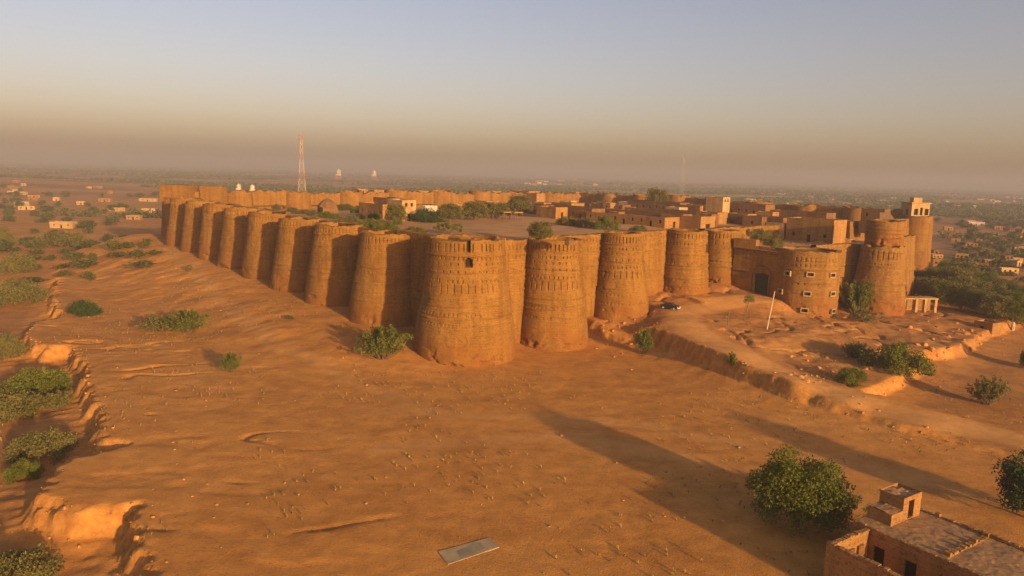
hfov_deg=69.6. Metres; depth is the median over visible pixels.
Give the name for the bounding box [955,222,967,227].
scrub tree
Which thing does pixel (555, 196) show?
bastion
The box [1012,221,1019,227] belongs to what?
scrub tree
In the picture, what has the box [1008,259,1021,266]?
mud house
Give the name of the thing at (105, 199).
mud house
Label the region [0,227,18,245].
thorn bush
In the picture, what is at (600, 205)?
mud room
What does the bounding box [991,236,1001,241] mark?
scrub tree
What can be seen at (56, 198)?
mud house
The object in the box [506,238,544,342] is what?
curtain wall
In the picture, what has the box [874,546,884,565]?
doorway
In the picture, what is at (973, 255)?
scrub tree
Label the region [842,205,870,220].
bastion
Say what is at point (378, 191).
flat roofed house
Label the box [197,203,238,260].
bastion
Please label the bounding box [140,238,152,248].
scrub tree
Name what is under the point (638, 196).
bastion
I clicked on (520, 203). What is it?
yard tree
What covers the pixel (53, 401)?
feathery bush
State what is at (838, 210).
rampart wall
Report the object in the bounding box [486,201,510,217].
yard tree
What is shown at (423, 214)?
yard bush
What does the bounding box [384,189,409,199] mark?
bastion
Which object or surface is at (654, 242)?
curtain wall
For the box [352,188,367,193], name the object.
flat roofed house
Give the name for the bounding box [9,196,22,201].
scrub tree
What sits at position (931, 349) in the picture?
rock
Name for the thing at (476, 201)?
flat roofed house
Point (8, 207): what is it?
scrub tree
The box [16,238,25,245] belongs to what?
scrub tree
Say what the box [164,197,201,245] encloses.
bastion
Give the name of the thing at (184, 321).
feathery bush
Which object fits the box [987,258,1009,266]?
scrub tree
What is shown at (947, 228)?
mud house
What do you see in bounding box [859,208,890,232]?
rampart house
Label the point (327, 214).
yard bush
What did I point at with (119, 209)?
mud house
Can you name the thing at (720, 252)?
bastion
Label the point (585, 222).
yard bush
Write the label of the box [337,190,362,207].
bastion
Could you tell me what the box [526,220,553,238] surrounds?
yard tree
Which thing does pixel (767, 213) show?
mud room
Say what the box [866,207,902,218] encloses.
rampart wall
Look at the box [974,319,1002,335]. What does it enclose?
ruined hut
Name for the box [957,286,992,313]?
thorn tree
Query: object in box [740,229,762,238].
yard bush
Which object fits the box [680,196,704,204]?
rampart wall
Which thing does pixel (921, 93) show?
sky
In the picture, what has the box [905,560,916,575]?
doorway
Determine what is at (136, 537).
scarp rubble
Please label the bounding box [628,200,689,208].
barrack row
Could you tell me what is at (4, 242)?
scrub tree
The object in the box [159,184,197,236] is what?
bastion
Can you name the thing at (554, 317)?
bastion
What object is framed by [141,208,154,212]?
mud house
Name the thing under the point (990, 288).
thorn tree
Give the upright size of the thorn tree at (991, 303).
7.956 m
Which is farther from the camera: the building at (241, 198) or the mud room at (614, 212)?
the building at (241, 198)
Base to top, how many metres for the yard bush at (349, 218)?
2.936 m
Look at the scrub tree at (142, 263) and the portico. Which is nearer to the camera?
the portico
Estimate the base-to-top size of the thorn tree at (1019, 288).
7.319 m
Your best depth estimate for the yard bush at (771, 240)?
176.88 m
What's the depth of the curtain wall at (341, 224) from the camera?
193.39 m
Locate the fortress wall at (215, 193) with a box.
[200,186,226,202]
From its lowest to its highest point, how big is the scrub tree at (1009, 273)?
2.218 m
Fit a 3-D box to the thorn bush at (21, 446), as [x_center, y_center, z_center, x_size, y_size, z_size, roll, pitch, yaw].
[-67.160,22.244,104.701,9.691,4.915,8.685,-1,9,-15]
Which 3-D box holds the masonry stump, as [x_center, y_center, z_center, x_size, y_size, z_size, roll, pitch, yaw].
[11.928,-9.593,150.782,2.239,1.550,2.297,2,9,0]
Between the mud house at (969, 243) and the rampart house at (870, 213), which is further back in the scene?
the mud house at (969, 243)
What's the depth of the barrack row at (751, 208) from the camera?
328.92 m
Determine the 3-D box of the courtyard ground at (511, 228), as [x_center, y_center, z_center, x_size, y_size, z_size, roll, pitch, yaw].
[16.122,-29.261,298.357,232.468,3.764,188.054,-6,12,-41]
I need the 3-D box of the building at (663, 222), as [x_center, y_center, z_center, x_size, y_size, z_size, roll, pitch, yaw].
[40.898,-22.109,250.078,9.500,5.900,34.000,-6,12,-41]
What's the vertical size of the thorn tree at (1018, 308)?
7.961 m
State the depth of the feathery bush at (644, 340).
156.78 m
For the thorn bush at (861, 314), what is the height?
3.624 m
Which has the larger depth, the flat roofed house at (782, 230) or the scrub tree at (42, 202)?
the scrub tree at (42, 202)
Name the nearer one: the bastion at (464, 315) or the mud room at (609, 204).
the bastion at (464, 315)
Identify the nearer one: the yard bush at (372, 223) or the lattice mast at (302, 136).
the yard bush at (372, 223)
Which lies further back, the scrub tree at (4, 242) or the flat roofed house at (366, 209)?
the scrub tree at (4, 242)
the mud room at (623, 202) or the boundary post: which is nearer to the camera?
the boundary post
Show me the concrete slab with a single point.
(457, 553)
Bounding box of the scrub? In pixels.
[0,163,1023,239]
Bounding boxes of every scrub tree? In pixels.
[0,215,16,221]
[0,239,12,246]
[0,246,22,251]
[3,205,14,209]
[3,208,11,215]
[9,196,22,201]
[11,191,21,196]
[13,200,24,206]
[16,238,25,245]
[18,276,49,283]
[21,236,34,240]
[24,241,32,247]
[24,254,45,259]
[28,227,39,233]
[28,248,44,253]
[29,209,40,216]
[34,217,49,222]
[37,199,46,204]
[41,207,53,211]
[41,212,54,219]
[43,254,56,259]
[52,263,68,268]
[54,200,61,206]
[56,270,73,275]
[57,248,73,252]
[62,216,73,220]
[62,251,84,258]
[67,258,98,268]
[75,220,97,228]
[77,238,98,247]
[82,227,93,233]
[82,271,95,280]
[88,252,96,262]
[101,233,110,240]
[103,214,119,220]
[105,204,119,209]
[105,217,116,224]
[107,251,124,257]
[115,241,135,248]
[117,203,129,207]
[121,249,149,258]
[121,259,155,268]
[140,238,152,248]
[148,249,162,254]
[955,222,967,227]
[956,249,967,252]
[956,256,974,263]
[963,246,971,252]
[965,223,978,227]
[966,227,979,233]
[969,246,984,251]
[969,252,981,258]
[975,241,985,246]
[977,263,991,271]
[982,249,993,256]
[983,219,993,223]
[984,241,995,246]
[984,268,1005,275]
[985,254,999,258]
[986,223,996,228]
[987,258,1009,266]
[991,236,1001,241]
[995,245,1008,252]
[998,239,1015,245]
[999,271,1020,275]
[1000,233,1021,238]
[1010,249,1023,255]
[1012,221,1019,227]
[1012,276,1023,282]
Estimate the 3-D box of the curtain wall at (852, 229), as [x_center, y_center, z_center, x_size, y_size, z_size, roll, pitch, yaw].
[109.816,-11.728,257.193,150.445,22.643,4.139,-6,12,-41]
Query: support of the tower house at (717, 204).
on the courtyard ground at (511, 228)
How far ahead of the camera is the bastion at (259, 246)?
212.10 m
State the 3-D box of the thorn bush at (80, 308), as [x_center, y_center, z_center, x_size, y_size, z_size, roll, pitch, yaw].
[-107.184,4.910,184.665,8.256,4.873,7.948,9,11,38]
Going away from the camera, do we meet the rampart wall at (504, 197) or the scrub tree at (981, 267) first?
the scrub tree at (981, 267)
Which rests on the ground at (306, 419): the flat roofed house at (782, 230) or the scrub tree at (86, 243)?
the scrub tree at (86, 243)
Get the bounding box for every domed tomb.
[235,183,241,191]
[249,185,254,190]
[335,168,341,178]
[371,170,376,179]
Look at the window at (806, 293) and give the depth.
186.51 m
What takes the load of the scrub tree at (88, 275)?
on the ground at (306, 419)
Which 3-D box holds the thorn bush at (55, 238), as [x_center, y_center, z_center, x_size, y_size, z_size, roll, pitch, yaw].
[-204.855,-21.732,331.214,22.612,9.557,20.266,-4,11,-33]
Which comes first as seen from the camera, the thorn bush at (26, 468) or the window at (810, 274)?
the thorn bush at (26, 468)
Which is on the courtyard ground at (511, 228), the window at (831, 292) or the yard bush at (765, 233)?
the yard bush at (765, 233)
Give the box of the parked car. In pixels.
[660,302,680,309]
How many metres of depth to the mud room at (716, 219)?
256.02 m
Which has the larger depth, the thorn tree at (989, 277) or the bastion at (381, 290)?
the thorn tree at (989, 277)
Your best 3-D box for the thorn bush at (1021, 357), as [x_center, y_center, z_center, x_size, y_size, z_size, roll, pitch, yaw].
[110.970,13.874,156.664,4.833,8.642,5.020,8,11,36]
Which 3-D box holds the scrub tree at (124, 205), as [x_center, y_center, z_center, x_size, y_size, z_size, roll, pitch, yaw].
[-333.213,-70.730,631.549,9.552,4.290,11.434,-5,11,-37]
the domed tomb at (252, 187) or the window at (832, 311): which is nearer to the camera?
the window at (832, 311)
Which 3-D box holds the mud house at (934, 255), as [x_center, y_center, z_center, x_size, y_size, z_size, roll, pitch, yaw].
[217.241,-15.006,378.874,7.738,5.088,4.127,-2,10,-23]
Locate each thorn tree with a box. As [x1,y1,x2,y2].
[745,443,855,536]
[912,276,926,295]
[913,276,945,295]
[914,269,927,277]
[918,266,943,278]
[927,279,962,303]
[937,258,963,271]
[937,265,979,285]
[942,282,978,310]
[952,260,983,274]
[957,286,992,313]
[971,270,1001,281]
[972,276,992,287]
[974,282,1009,293]
[976,291,1013,317]
[991,278,1020,289]
[991,448,1023,511]
[992,290,1023,298]
[993,294,1023,321]
[1008,283,1023,293]
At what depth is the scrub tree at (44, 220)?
459.35 m
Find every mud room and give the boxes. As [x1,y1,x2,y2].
[532,202,550,203]
[590,203,602,207]
[603,202,618,207]
[609,211,624,213]
[615,204,630,208]
[618,201,627,204]
[666,206,687,209]
[678,205,702,210]
[687,204,705,210]
[700,213,718,225]
[728,213,755,215]
[742,215,768,225]
[755,211,778,215]
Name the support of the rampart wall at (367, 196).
on the ground at (306, 419)
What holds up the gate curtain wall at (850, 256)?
on the ground at (306, 419)
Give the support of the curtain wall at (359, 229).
on the ground at (306, 419)
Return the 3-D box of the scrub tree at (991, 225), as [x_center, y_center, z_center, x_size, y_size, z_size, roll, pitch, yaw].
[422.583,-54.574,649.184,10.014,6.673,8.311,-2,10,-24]
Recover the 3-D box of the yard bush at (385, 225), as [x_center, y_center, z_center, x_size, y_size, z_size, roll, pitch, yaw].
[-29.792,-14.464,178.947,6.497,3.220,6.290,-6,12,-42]
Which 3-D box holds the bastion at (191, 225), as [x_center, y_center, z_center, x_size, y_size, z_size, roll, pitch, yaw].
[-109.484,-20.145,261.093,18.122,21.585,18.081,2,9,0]
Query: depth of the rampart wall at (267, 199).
315.30 m
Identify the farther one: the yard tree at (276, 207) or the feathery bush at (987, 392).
the yard tree at (276, 207)
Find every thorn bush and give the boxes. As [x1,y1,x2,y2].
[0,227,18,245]
[0,250,40,273]
[0,277,51,306]
[0,332,28,359]
[0,366,73,404]
[0,388,46,422]
[0,543,66,575]
[1,426,78,464]
[1,458,44,484]
[28,229,84,248]
[65,298,104,316]
[185,265,192,271]
[834,367,867,386]
[837,493,867,519]
[849,308,884,321]
[856,340,937,377]
[1018,349,1023,365]
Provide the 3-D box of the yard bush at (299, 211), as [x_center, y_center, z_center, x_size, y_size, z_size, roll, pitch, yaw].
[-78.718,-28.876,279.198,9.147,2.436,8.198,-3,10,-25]
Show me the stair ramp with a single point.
(886, 216)
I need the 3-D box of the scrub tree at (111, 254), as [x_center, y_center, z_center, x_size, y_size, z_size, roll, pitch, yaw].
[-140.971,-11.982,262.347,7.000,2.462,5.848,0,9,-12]
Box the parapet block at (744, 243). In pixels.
[733,238,759,248]
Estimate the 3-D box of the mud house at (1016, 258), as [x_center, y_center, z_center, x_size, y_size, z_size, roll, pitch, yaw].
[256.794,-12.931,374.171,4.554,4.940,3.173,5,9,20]
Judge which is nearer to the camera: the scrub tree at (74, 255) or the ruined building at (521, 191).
the scrub tree at (74, 255)
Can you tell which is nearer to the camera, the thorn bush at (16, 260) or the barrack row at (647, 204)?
the thorn bush at (16, 260)
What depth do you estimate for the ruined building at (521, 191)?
532.49 m
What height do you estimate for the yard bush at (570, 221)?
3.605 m
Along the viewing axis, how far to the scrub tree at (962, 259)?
348.08 m
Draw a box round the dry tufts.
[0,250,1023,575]
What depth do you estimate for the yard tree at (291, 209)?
290.11 m
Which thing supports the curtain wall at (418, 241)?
on the ground at (306, 419)
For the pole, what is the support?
on the ground at (306, 419)
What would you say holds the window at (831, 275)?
in the bastion at (809, 280)
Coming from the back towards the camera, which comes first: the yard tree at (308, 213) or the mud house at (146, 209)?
the mud house at (146, 209)
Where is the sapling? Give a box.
[743,293,755,318]
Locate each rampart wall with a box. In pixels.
[195,191,234,197]
[239,189,286,208]
[310,192,340,208]
[353,192,388,201]
[409,191,433,207]
[453,193,473,203]
[491,192,511,202]
[517,191,552,201]
[553,193,580,202]
[579,192,606,202]
[615,194,632,202]
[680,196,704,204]
[771,204,800,209]
[804,204,858,218]
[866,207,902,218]
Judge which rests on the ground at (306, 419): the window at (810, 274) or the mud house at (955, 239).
the mud house at (955, 239)
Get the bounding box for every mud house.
[18,206,34,209]
[49,221,77,227]
[53,197,60,200]
[76,201,85,204]
[98,198,112,201]
[108,207,124,210]
[126,215,142,219]
[139,198,157,201]
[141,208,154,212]
[931,249,939,253]
[931,253,942,258]
[931,259,945,265]
[943,226,952,229]
[951,238,960,241]
[955,253,968,258]
[965,242,977,245]
[967,221,984,225]
[981,259,991,264]
[994,226,1002,229]
[997,267,1018,273]
[1001,255,1016,260]
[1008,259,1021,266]
[1011,257,1023,262]
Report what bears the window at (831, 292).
in the bastion at (809, 280)
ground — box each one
[0,161,1023,575]
[263,207,850,239]
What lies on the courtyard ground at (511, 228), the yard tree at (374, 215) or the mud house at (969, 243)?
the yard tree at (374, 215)
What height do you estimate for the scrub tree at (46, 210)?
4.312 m
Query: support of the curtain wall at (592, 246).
on the ground at (306, 419)
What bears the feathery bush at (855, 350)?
on the ground at (306, 419)
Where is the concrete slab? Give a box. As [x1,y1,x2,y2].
[438,537,498,564]
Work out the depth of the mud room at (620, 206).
331.63 m
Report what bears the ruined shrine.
on the courtyard ground at (511, 228)
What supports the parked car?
on the ground at (306, 419)
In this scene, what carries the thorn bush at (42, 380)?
on the ground at (306, 419)
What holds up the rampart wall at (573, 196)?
on the ground at (306, 419)
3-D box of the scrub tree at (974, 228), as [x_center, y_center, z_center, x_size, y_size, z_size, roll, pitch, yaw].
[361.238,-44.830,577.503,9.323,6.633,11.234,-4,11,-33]
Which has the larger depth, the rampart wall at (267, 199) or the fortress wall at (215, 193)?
the rampart wall at (267, 199)
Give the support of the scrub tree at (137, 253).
on the ground at (306, 419)
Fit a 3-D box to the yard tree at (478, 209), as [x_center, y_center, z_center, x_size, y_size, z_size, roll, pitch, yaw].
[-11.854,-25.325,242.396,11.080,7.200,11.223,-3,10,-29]
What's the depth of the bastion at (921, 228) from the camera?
299.69 m
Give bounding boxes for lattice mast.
[298,134,305,190]
[679,154,685,194]
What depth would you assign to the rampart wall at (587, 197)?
436.93 m
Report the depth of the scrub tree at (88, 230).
399.23 m
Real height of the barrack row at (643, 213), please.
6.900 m
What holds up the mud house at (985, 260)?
on the ground at (306, 419)
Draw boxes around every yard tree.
[271,204,281,210]
[287,207,298,212]
[305,211,315,215]
[337,203,352,210]
[367,213,382,218]
[384,203,406,221]
[437,203,468,221]
[461,200,491,219]
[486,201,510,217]
[507,194,533,214]
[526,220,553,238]
[644,187,670,201]
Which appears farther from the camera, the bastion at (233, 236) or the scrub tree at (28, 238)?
the scrub tree at (28, 238)
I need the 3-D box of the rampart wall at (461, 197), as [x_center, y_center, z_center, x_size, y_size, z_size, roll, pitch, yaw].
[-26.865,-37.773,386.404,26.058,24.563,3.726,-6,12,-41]
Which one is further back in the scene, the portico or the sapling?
the portico
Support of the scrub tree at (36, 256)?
on the ground at (306, 419)
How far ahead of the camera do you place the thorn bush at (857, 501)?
83.73 m
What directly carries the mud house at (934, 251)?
on the ground at (306, 419)
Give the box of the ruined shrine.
[317,198,337,213]
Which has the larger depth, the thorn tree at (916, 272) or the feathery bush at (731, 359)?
the thorn tree at (916, 272)
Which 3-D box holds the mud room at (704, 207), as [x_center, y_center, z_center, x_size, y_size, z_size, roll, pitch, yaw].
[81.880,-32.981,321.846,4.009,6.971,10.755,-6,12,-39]
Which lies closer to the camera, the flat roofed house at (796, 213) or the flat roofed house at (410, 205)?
the flat roofed house at (410, 205)
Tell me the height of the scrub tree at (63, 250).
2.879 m
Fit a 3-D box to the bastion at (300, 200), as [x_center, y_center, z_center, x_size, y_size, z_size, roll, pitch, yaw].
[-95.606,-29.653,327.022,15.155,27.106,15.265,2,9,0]
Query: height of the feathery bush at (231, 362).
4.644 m
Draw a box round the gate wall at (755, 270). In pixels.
[732,246,780,297]
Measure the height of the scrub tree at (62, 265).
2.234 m
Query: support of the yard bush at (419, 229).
on the courtyard ground at (511, 228)
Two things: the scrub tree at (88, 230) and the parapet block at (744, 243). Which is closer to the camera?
the parapet block at (744, 243)
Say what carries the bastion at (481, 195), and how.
on the ground at (306, 419)
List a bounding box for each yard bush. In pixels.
[291,209,316,213]
[314,211,341,218]
[338,215,362,222]
[350,205,358,212]
[355,213,365,218]
[357,218,381,227]
[375,222,400,229]
[393,218,402,224]
[405,226,426,232]
[410,207,445,222]
[433,222,462,233]
[554,216,576,225]
[575,217,594,227]
[592,215,620,230]
[628,225,648,230]
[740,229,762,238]
[750,228,770,240]
[762,234,784,247]
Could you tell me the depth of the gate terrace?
219.39 m
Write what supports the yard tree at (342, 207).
on the courtyard ground at (511, 228)
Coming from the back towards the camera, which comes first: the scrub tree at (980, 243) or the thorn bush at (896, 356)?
the scrub tree at (980, 243)
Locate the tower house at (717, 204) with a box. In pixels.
[705,196,729,212]
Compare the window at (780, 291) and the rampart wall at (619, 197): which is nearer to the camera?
the window at (780, 291)
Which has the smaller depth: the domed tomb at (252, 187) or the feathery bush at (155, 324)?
the feathery bush at (155, 324)
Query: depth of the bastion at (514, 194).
405.12 m
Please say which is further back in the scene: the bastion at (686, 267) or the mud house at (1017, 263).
the mud house at (1017, 263)
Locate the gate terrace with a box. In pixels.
[747,238,863,251]
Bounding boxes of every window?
[467,240,469,250]
[777,288,782,293]
[784,270,790,275]
[800,308,808,313]
[803,291,811,296]
[806,272,814,276]
[829,272,835,277]
[829,291,835,296]
[830,308,835,313]
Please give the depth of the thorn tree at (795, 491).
79.26 m
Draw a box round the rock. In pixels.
[926,346,934,351]
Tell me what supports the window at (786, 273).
in the bastion at (809, 280)
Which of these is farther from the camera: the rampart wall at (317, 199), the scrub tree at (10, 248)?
the rampart wall at (317, 199)
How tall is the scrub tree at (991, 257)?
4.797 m
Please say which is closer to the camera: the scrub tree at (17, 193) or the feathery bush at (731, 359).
the feathery bush at (731, 359)
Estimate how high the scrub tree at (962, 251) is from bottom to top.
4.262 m
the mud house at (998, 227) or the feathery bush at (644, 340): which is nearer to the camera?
the feathery bush at (644, 340)
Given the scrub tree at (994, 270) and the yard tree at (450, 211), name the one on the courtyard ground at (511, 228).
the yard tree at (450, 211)
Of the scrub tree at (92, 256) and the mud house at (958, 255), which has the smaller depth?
the scrub tree at (92, 256)
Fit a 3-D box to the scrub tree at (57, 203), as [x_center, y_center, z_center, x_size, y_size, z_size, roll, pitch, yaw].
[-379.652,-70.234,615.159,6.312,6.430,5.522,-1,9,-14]
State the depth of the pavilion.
300.72 m
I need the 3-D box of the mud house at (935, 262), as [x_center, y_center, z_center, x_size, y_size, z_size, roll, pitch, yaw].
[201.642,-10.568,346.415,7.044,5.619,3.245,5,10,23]
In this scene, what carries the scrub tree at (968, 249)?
on the ground at (306, 419)
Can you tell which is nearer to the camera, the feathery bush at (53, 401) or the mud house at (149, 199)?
the feathery bush at (53, 401)
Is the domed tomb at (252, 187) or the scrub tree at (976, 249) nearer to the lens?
the scrub tree at (976, 249)
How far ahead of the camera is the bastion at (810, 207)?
334.23 m
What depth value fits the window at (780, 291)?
191.65 m
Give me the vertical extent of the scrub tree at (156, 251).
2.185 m
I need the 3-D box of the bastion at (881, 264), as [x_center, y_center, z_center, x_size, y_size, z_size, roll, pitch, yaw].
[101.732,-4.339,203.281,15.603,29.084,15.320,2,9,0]
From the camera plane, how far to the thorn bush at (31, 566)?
73.85 m
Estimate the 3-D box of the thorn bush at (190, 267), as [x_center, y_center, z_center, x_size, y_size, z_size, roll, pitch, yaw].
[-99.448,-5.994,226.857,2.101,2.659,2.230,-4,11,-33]
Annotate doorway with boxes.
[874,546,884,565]
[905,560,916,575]
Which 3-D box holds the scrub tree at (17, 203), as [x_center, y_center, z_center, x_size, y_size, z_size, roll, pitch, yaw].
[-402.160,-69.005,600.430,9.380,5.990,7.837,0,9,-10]
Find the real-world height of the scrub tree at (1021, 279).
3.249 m
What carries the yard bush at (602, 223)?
on the courtyard ground at (511, 228)
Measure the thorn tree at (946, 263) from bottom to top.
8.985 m
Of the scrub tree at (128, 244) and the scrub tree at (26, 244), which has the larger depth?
the scrub tree at (26, 244)
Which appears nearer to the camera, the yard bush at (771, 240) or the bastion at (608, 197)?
the yard bush at (771, 240)
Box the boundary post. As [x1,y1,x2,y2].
[1011,322,1014,330]
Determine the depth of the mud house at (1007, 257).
380.57 m
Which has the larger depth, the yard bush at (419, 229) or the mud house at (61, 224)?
the mud house at (61, 224)
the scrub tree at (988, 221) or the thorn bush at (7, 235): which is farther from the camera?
the scrub tree at (988, 221)
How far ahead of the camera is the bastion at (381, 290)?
164.30 m
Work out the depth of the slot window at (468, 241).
143.88 m
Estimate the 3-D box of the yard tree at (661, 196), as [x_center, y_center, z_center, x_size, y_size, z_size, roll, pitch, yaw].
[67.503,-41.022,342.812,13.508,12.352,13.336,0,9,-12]
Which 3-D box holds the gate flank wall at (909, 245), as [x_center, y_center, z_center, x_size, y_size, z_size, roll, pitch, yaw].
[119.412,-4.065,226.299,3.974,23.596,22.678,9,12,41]
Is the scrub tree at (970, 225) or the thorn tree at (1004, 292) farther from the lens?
the scrub tree at (970, 225)
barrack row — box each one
[522,203,691,216]
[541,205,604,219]
[625,207,786,224]
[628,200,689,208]
[729,202,774,213]
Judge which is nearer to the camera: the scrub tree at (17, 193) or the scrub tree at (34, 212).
the scrub tree at (34, 212)
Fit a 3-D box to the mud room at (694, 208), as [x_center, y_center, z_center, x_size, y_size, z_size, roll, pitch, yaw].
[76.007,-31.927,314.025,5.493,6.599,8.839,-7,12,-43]
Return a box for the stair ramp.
[879,212,893,219]
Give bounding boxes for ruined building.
[510,190,539,192]
[525,193,544,201]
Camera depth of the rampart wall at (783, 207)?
345.40 m
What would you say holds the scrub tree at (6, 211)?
on the ground at (306, 419)
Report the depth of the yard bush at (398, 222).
213.13 m
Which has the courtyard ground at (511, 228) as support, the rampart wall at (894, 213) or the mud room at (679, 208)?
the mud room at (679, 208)
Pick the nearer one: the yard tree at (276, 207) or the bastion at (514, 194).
the yard tree at (276, 207)
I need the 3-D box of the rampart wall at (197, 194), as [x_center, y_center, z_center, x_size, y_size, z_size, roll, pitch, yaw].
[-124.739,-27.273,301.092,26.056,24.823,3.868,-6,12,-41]
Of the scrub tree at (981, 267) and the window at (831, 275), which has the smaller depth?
the window at (831, 275)
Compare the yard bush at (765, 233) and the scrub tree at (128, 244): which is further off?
the scrub tree at (128, 244)
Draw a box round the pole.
[766,291,774,328]
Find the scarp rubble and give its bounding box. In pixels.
[0,261,1009,575]
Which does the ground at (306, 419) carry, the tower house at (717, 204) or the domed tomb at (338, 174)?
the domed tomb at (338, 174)
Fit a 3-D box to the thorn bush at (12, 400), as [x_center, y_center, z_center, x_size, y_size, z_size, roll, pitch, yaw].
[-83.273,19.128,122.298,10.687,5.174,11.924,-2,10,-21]
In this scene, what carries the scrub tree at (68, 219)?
on the ground at (306, 419)
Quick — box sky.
[0,0,1023,188]
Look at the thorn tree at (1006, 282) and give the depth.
248.47 m
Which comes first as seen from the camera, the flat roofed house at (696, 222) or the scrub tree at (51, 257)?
the flat roofed house at (696, 222)
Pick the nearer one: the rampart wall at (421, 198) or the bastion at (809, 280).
the bastion at (809, 280)
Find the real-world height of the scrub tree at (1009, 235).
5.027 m
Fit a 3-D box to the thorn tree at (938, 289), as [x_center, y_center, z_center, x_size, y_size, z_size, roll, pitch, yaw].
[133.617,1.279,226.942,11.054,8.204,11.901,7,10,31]
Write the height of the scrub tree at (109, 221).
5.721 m
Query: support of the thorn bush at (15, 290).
on the ground at (306, 419)
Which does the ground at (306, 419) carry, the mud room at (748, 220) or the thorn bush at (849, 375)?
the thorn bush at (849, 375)
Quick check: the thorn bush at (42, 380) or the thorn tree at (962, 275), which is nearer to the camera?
the thorn bush at (42, 380)
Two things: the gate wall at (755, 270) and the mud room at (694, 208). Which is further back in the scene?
the mud room at (694, 208)
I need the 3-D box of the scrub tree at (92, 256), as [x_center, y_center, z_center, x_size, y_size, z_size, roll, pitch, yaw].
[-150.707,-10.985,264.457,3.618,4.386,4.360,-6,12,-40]
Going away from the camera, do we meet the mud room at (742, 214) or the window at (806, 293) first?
the window at (806, 293)
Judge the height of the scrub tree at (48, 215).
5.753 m
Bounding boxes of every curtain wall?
[285,215,312,219]
[313,218,353,225]
[346,225,395,247]
[395,229,469,326]
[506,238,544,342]
[545,233,602,316]
[631,230,667,295]
[698,218,908,240]
[810,243,860,306]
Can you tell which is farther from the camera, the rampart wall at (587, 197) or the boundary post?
the rampart wall at (587, 197)
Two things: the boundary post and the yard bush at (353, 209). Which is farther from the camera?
the yard bush at (353, 209)
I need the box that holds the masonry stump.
[564,237,575,244]
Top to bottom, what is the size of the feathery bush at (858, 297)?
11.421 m
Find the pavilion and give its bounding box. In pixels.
[900,197,931,216]
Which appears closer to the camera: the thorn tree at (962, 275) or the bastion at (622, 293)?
the bastion at (622, 293)
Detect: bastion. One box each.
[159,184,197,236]
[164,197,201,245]
[179,200,219,252]
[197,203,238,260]
[216,206,262,268]
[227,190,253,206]
[241,210,290,279]
[269,216,323,291]
[282,191,310,208]
[304,222,363,306]
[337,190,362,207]
[348,230,411,326]
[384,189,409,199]
[413,234,516,366]
[429,189,452,207]
[469,190,491,201]
[508,191,526,197]
[520,236,588,351]
[543,192,560,201]
[594,230,648,321]
[600,193,620,202]
[632,193,652,199]
[663,228,708,294]
[667,194,689,201]
[706,229,739,284]
[747,200,772,203]
[775,246,841,317]
[792,204,819,211]
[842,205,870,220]
[853,218,905,315]
[898,214,933,271]
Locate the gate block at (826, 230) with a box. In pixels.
[785,217,846,243]
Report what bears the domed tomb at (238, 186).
on the ground at (306, 419)
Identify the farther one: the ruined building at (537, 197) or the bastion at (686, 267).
the ruined building at (537, 197)
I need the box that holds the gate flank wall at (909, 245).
[903,235,915,295]
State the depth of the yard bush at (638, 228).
211.89 m
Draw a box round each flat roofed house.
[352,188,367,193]
[359,202,387,218]
[370,190,383,192]
[373,197,406,202]
[387,199,415,220]
[421,205,436,210]
[475,200,497,202]
[536,206,567,218]
[550,202,583,205]
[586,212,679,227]
[660,214,715,228]
[696,211,727,223]
[767,222,786,238]
[770,209,835,218]
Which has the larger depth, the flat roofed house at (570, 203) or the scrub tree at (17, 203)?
the scrub tree at (17, 203)
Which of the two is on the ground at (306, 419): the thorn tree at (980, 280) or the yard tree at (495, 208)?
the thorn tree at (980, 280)
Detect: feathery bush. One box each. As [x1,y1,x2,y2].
[36,390,74,410]
[99,238,124,250]
[133,313,174,331]
[162,308,212,333]
[219,351,242,372]
[354,323,413,359]
[635,326,653,353]
[727,351,737,365]
[839,278,874,313]
[840,340,872,358]
[965,374,1012,404]
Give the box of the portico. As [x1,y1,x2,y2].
[905,296,938,312]
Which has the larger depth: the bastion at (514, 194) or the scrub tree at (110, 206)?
the scrub tree at (110, 206)
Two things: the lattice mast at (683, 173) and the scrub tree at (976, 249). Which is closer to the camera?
the scrub tree at (976, 249)
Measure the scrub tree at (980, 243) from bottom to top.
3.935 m
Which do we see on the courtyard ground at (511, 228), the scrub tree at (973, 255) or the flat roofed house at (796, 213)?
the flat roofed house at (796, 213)
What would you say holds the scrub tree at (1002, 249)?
on the ground at (306, 419)
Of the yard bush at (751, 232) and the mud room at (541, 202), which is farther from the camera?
the mud room at (541, 202)
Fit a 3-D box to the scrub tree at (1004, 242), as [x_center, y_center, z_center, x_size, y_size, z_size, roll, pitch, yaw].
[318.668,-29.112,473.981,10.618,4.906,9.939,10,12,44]
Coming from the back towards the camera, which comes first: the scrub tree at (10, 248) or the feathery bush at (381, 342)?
the scrub tree at (10, 248)
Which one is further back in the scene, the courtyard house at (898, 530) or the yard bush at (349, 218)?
the yard bush at (349, 218)
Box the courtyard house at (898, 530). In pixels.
[823,483,1023,575]
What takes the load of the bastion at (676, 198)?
on the ground at (306, 419)
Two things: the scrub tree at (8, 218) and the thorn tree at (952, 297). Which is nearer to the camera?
the thorn tree at (952, 297)
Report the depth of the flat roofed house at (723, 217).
263.29 m
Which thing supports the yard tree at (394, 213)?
on the courtyard ground at (511, 228)
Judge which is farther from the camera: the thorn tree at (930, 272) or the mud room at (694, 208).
the mud room at (694, 208)
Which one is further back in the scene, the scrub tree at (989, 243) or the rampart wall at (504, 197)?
the scrub tree at (989, 243)
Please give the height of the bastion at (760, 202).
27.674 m

